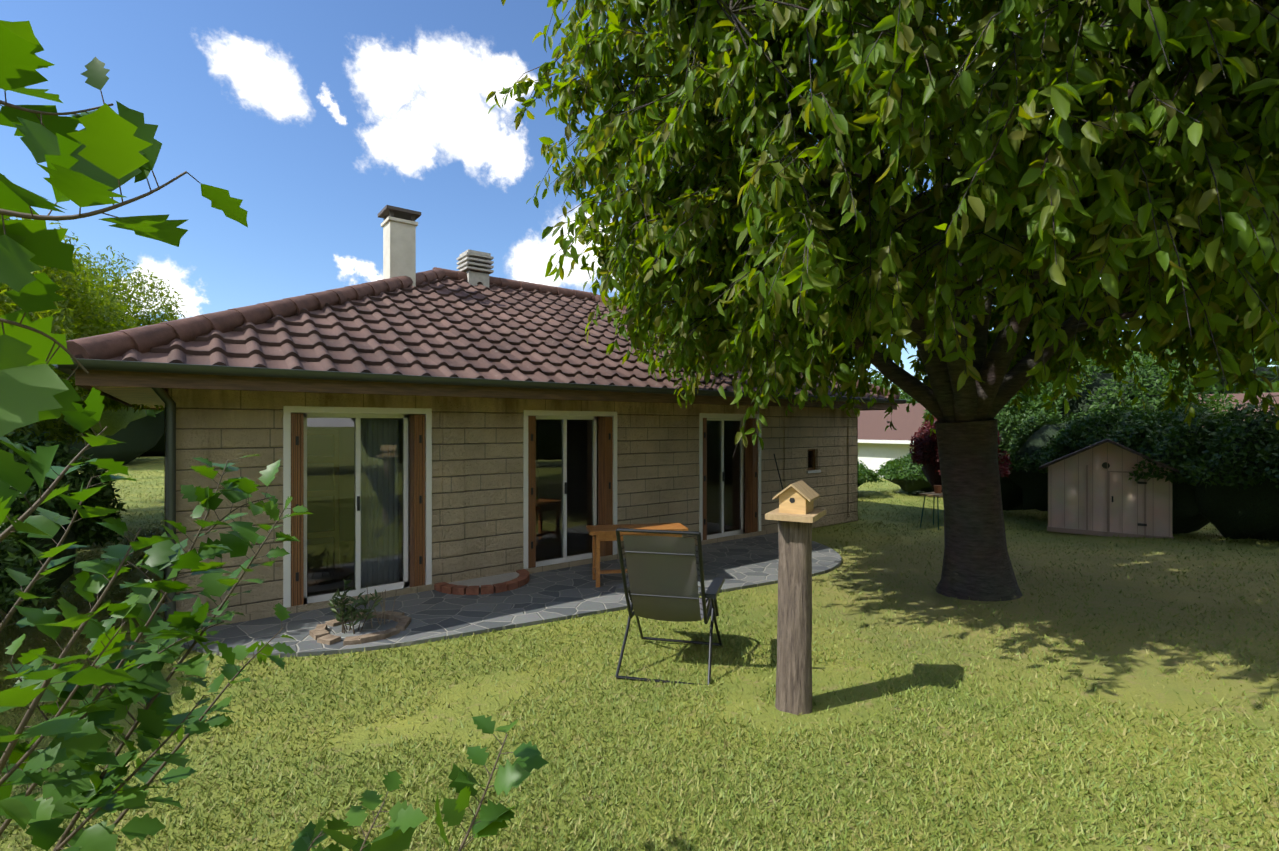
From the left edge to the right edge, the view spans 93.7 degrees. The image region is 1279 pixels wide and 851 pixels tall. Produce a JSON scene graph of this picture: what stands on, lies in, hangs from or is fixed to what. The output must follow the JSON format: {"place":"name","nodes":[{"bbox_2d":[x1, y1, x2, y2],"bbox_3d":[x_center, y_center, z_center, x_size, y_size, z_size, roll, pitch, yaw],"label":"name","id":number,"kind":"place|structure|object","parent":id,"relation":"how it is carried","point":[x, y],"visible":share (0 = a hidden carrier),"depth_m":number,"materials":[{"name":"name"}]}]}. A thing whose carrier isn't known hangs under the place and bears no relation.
{"place":"outdoors","nodes":[
{"label":"outdoors","id":0,"kind":"place"},
{"bbox_2d":[0,217,129,447],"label":"tree","id":1,"kind":"object","parent":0,"point":[66,319],"depth_m":7.88,"materials":[{"name":"green plant"}]},
{"bbox_2d":[331,584,396,633],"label":"plant stems","id":2,"kind":"object","parent":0,"point":[350,628],"visible":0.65,"depth_m":5.63,"materials":[{"name":"green plant"}]},
{"bbox_2d":[327,574,382,625],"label":"leaves","id":3,"kind":"object","parent":2,"relation":"attached to","point":[360,601],"visible":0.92,"depth_m":5.56,"materials":[{"name":"green plant"}]},
{"bbox_2d":[361,420,398,586],"bbox_3d":[-3.066,0.911,7.048,0.485,1.960,0.066,0,0,-38],"label":"sheer curtain","id":4,"kind":"object","parent":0,"point":[380,429],"depth_m":7.06,"materials":[{"name":"white fabric"}]},
{"bbox_2d":[164,388,857,628],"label":"house walls","id":5,"kind":"structure","parent":0,"point":[477,487],"depth_m":7.39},
{"bbox_2d":[75,369,896,410],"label":"house eaves","id":6,"kind":"object","parent":5,"relation":"attached to","point":[127,387],"visible":0.35,"depth_m":6.18,"materials":[{"name":"brown wood"}]},
{"bbox_2d":[54,358,906,628],"bbox_3d":[-2.334,0.717,12.006,12.560,2.469,9.260,0,0,-38],"label":"rain gutter","id":7,"kind":"object","parent":6,"relation":"attached to","point":[170,434],"visible":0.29,"depth_m":5.46,"materials":[{"name":"metal"}]},
{"bbox_2d":[66,267,899,399],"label":"roof ridge caps","id":8,"kind":"object","parent":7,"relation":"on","point":[144,339],"visible":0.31,"depth_m":6.39,"materials":[{"name":"tile"}]},
{"bbox_2d":[378,205,493,287],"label":"chimneys","id":9,"kind":"object","parent":8,"relation":"on","point":[399,225],"visible":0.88,"depth_m":9.74,"materials":[{"name":"grey paint"}]},
{"bbox_2d":[74,276,894,398],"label":"roof front","id":10,"kind":"structure","parent":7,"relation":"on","point":[446,326],"depth_m":7.85,"materials":[{"name":"tile"}]},
{"bbox_2d":[283,406,820,606],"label":"window frames","id":11,"kind":"structure","parent":5,"relation":"in","point":[295,489],"depth_m":7.05,"materials":[{"name":"white plastic"}]},
{"bbox_2d":[307,418,812,595],"bbox_3d":[-0.118,0.879,9.009,8.620,1.925,0.165,0,0,-38],"label":"window glass","id":12,"kind":"object","parent":11,"relation":"in","point":[719,464],"visible":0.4,"depth_m":6.98,"materials":[{"name":"clear glass"}]},
{"bbox_2d":[299,413,744,595],"bbox_3d":[-2.334,0.701,12.006,10.500,2.600,7.200,0,0,-38],"label":"house interior","id":13,"kind":"object","parent":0,"point":[349,527],"depth_m":10.46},
{"bbox_2d":[307,429,539,568],"bbox_3d":[-3.406,0.994,9.097,3.550,1.885,1.300,0,0,-38],"label":"house furniture","id":14,"kind":"object","parent":13,"relation":"in","point":[318,493],"depth_m":8.10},
{"bbox_2d":[0,456,1278,850],"bbox_3d":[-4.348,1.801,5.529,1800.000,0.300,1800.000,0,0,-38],"label":"lawn","id":15,"kind":"structure","parent":0,"point":[1138,688],"depth_m":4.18,"materials":[{"name":"green plant"}]},
{"bbox_2d":[0,219,186,452],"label":"tree","id":16,"kind":"object","parent":15,"relation":"on","point":[109,299],"depth_m":14.59,"materials":[{"name":"green plant"}]},
{"bbox_2d":[0,20,548,850],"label":"shrub","id":17,"kind":"object","parent":15,"relation":"on","point":[100,154],"depth_m":1.38,"materials":[{"name":"green plant"}]},
{"bbox_2d":[309,611,410,645],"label":"plant bed stones","id":18,"kind":"object","parent":15,"relation":"on","point":[319,633],"visible":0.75,"depth_m":5.44,"materials":[{"name":"beige stone"}]},
{"bbox_2d":[177,532,840,657],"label":"patio","id":19,"kind":"structure","parent":15,"relation":"on","point":[573,591],"depth_m":6.35,"materials":[{"name":"stone"}]},
{"bbox_2d":[434,569,528,594],"bbox_3d":[-1.763,1.879,7.121,1.160,0.075,0.576,0,0,-38],"label":"brick border","id":20,"kind":"object","parent":19,"relation":"on","point":[499,583],"visible":0.98,"depth_m":7.00,"materials":[{"name":"brick"}]},
{"bbox_2d":[586,523,687,586],"bbox_3d":[-0.037,1.584,7.388,1.200,0.665,0.450,0,0,-11],"label":"wood table","id":21,"kind":"object","parent":19,"relation":"on","point":[598,533],"visible":0.65,"depth_m":7.28,"materials":[{"name":"brown wood"}]},
{"bbox_2d":[615,528,724,684],"bbox_3d":[0.275,1.340,4.931,1.266,1.173,0.781,0,0,-77],"label":"chair frame","id":22,"kind":"object","parent":15,"relation":"on","point":[713,589],"visible":0.79,"depth_m":4.57,"materials":[{"name":"black metal"}]},
{"bbox_2d":[623,535,710,621],"bbox_3d":[0.275,1.271,4.931,1.200,0.930,0.530,0,0,-77],"label":"chair fabric","id":23,"kind":"object","parent":22,"relation":"attached to","point":[662,574],"visible":0.88,"depth_m":4.52,"materials":[{"name":"fabric"}]},
{"bbox_2d":[68,335,1278,466],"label":"tree line","id":24,"kind":"object","parent":15,"relation":"on","point":[143,436],"depth_m":28.86,"materials":[{"name":"green plant"}]},
{"bbox_2d":[0,424,126,613],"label":"corner bush","id":25,"kind":"object","parent":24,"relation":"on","point":[89,531],"depth_m":5.20,"materials":[{"name":"green plant"}]},
{"bbox_2d":[858,452,933,491],"bbox_3d":[4.013,0.959,17.696,11.044,2.057,3.869,0,0,14],"label":"bush","id":26,"kind":"object","parent":24,"relation":"on","point":[890,468],"depth_m":16.54,"materials":[{"name":"green plant"}]},
{"bbox_2d":[909,417,1012,491],"bbox_3d":[6.494,0.902,12.356,1.452,2.498,2.135,0,0,-9],"label":"plum bush","id":27,"kind":"object","parent":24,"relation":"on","point":[925,441],"depth_m":12.45,"materials":[{"name":"purple plant"}]},
{"bbox_2d":[921,338,1238,427],"bbox_3d":[10.110,-0.322,14.455,6.121,4.141,6.123,0,0,-38],"label":"tree","id":28,"kind":"object","parent":24,"relation":"on","point":[1036,408],"depth_m":12.41,"materials":[{"name":"green plant"}]},
{"bbox_2d":[774,454,782,489],"bbox_3d":[2.599,1.220,10.554,0.300,1.443,0.426,0,0,-38],"label":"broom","id":29,"kind":"object","parent":15,"relation":"on","point":[778,471],"visible":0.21,"depth_m":10.59,"materials":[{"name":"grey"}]},
{"bbox_2d":[775,520,812,714],"bbox_3d":[1.033,1.276,3.939,0.263,1.350,0.274,0,0,-38],"label":"wooden post","id":30,"kind":"object","parent":15,"relation":"on","point":[794,664],"visible":0.96,"depth_m":3.85,"materials":[{"name":"brown wood"}]},
{"bbox_2d":[765,480,825,522],"bbox_3d":[1.034,0.486,3.948,0.300,0.229,0.420,0,0,28],"label":"birdhouse","id":31,"kind":"object","parent":30,"relation":"on","point":[796,501],"visible":1,"depth_m":3.84,"materials":[{"name":"brown wood"}]},
{"bbox_2d":[486,0,1278,601],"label":"cherry tree","id":32,"kind":"object","parent":15,"relation":"on","point":[1082,94],"depth_m":3.94,"materials":[{"name":"green plant"}]},
{"bbox_2d":[919,485,942,529],"bbox_3d":[5.678,1.552,11.485,0.540,0.802,0.380,0,0,-38],"label":"stand with pot","id":33,"kind":"object","parent":15,"relation":"on","point":[937,493],"visible":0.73,"depth_m":11.47,"materials":[{"name":"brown metal"}]},
{"bbox_2d":[858,392,1278,476],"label":"neighbour house","id":34,"kind":"structure","parent":15,"relation":"on","point":[878,445],"depth_m":22.83,"materials":[{"name":"white paint"}]},
{"bbox_2d":[1038,439,1182,537],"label":"shed","id":35,"kind":"structure","parent":15,"relation":"on","point":[1093,489],"depth_m":10.32,"materials":[{"name":"wood"}]},
{"bbox_2d":[994,398,1278,540],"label":"hedge","id":36,"kind":"object","parent":15,"relation":"on","point":[1218,427],"depth_m":9.80,"materials":[{"name":"green plant"}]},
{"bbox_2d":[0,0,1278,394],"label":"sky","id":37,"kind":"structure","parent":0,"point":[320,116],"materials":[{"name":"blue"}]}
]}

